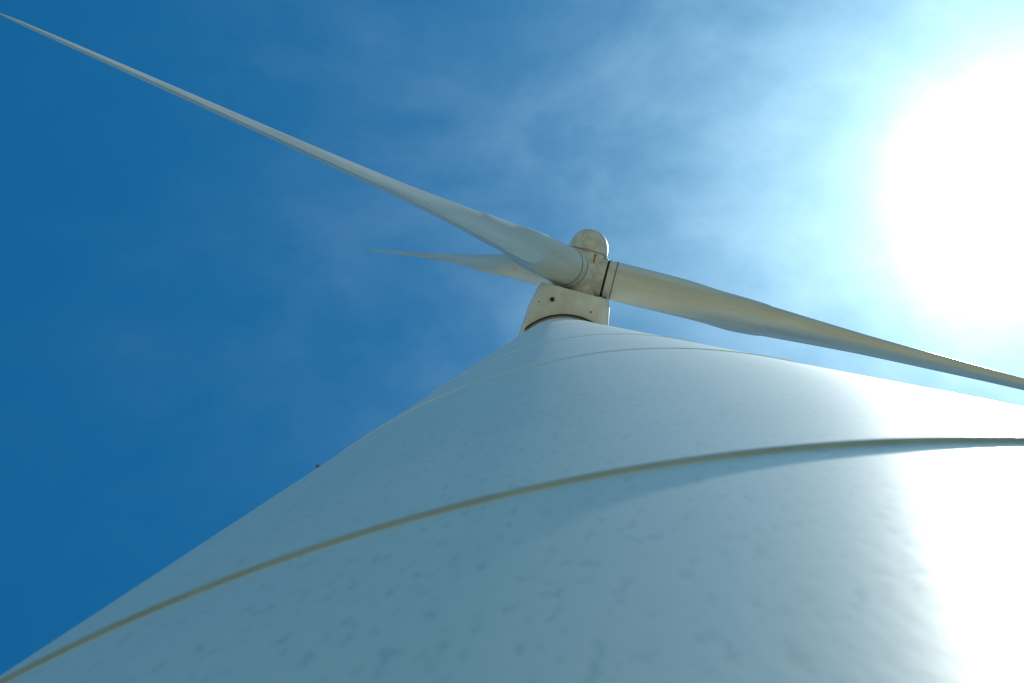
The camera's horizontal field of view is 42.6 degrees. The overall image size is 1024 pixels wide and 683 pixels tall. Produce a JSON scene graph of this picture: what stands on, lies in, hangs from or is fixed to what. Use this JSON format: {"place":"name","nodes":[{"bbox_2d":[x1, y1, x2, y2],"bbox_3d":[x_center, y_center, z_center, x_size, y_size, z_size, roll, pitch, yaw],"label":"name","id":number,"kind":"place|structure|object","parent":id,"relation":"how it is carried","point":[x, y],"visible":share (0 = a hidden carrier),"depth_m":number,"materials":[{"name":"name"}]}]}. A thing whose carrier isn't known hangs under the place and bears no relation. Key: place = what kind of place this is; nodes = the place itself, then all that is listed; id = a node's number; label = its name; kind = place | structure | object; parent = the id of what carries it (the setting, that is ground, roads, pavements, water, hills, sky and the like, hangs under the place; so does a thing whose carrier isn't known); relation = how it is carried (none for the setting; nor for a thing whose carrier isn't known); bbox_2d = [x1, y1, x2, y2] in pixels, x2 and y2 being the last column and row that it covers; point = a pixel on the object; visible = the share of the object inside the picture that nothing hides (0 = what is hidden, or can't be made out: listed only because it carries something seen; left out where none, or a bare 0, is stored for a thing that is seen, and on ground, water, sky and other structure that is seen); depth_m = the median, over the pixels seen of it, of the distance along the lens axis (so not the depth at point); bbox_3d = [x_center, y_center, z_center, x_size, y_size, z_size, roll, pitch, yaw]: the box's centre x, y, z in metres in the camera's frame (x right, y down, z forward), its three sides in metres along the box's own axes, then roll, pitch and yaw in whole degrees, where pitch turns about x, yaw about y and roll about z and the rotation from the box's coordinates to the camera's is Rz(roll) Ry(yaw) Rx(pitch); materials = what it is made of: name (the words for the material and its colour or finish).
{"place":"outdoors","nodes":[
{"label":"outdoors","id":0,"kind":"place"},
{"bbox_2d":[0,13,585,285],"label":"blade","id":1,"kind":"object","parent":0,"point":[543,255],"visible":1,"depth_m":34.87,"materials":[{"name":"beige paint"}]},
{"bbox_2d":[556,248,582,284],"bbox_3d":[1.674,-2.371,41.086,1.256,0.040,1.256,14,-92,35],"label":"blade band","id":2,"kind":"object","parent":1,"relation":"attached to","point":[580,272],"visible":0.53,"depth_m":40.78,"materials":[{"name":"grey metal"}]},
{"bbox_2d":[558,247,586,286],"bbox_3d":[1.788,-2.333,41.258,1.290,0.070,1.290,14,-92,35],"label":"blade flange","id":3,"kind":"object","parent":1,"relation":"attached to","point":[584,271],"visible":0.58,"depth_m":40.96,"materials":[{"name":"grey metal"}]},
{"bbox_2d":[558,229,607,295],"bbox_3d":[2.326,-2.510,41.948,1.280,1.280,2.175,15,-92,1],"label":"hub","id":4,"kind":"object","parent":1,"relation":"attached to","point":[592,240],"visible":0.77,"depth_m":41.45,"materials":[{"name":"beige paint"}]},
{"bbox_2d":[368,249,556,285],"bbox_3d":[-2.684,-3.341,51.998,1.812,20.788,1.240,16,-91,-25],"label":"blade","id":5,"kind":"object","parent":4,"relation":"attached to","point":[504,265],"visible":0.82,"depth_m":46.51,"materials":[{"name":"beige paint"}]},
{"bbox_2d":[564,250,593,288],"bbox_3d":[1.988,-2.267,41.562,1.290,0.520,1.290,14,-92,35],"label":"blade socket","id":6,"kind":"object","parent":4,"relation":"attached to","point":[586,280],"visible":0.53,"depth_m":41.15,"materials":[{"name":"white metal"}]},
{"bbox_2d":[572,246,607,257],"bbox_3d":[2.418,-2.853,41.958,1.308,1.308,0.027,15,-92,1],"label":"spinner joint","id":7,"kind":"object","parent":4,"relation":"attached to","point":[590,250],"visible":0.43,"depth_m":41.38,"materials":[{"name":"metal"}]},
{"bbox_2d":[589,258,608,296],"bbox_3d":[2.682,-2.070,41.901,0.520,1.290,1.290,14,-92,5],"label":"blade socket","id":8,"kind":"object","parent":4,"relation":"attached to","point":[596,282],"visible":0.49,"depth_m":41.31,"materials":[{"name":"white metal"}]},
{"bbox_2d":[604,261,1023,389],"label":"blade","id":9,"kind":"object","parent":4,"relation":"attached to","point":[635,286],"visible":1,"depth_m":41.13,"materials":[{"name":"beige paint"}]},
{"bbox_2d":[599,260,610,296],"bbox_3d":[2.969,-1.997,41.876,0.085,1.200,1.200,14,-92,5],"label":"blade seal","id":10,"kind":"object","parent":9,"relation":"attached to","point":[605,275],"visible":0.76,"depth_m":41.36,"materials":[{"name":"black rubber"}]},
{"bbox_2d":[601,260,612,297],"bbox_3d":[3.039,-1.979,41.870,0.070,1.290,1.290,14,-92,5],"label":"blade flange","id":11,"kind":"object","parent":9,"relation":"attached to","point":[606,280],"visible":0.74,"depth_m":41.30,"materials":[{"name":"white metal"}]},
{"bbox_2d":[608,262,618,299],"bbox_3d":[3.242,-1.927,41.853,0.042,1.256,1.256,14,-92,5],"label":"blade band","id":12,"kind":"object","parent":9,"relation":"attached to","point":[613,281],"visible":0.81,"depth_m":41.31,"materials":[{"name":"grey metal"}]},
{"bbox_2d":[0,318,1023,682],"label":"tower","id":13,"kind":"structure","parent":0,"point":[562,500],"depth_m":1.36,"materials":[{"name":"white metal"}]},
{"bbox_2d":[0,0,1023,674],"label":"sky","id":14,"kind":"structure","parent":0,"point":[198,316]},
{"label":"yaw bearing","id":15,"kind":"object","parent":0,"visible":0},
{"bbox_2d":[525,314,593,329],"bbox_3d":[1.616,-0.332,40.192,2.400,0.075,1.082,15,-87,1],"label":"yaw skirt","id":16,"kind":"object","parent":15,"relation":"attached to","point":[557,315],"visible":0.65,"depth_m":40.14,"materials":[{"name":"rubber"}]},
{"bbox_2d":[518,282,609,335],"bbox_3d":[1.104,2.159,41.801,3.030,2.880,7.750,15,-87,1],"label":"nacelle","id":17,"kind":"object","parent":15,"relation":"attached to","point":[572,302],"visible":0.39,"depth_m":40.21,"materials":[{"name":"beige paint"}]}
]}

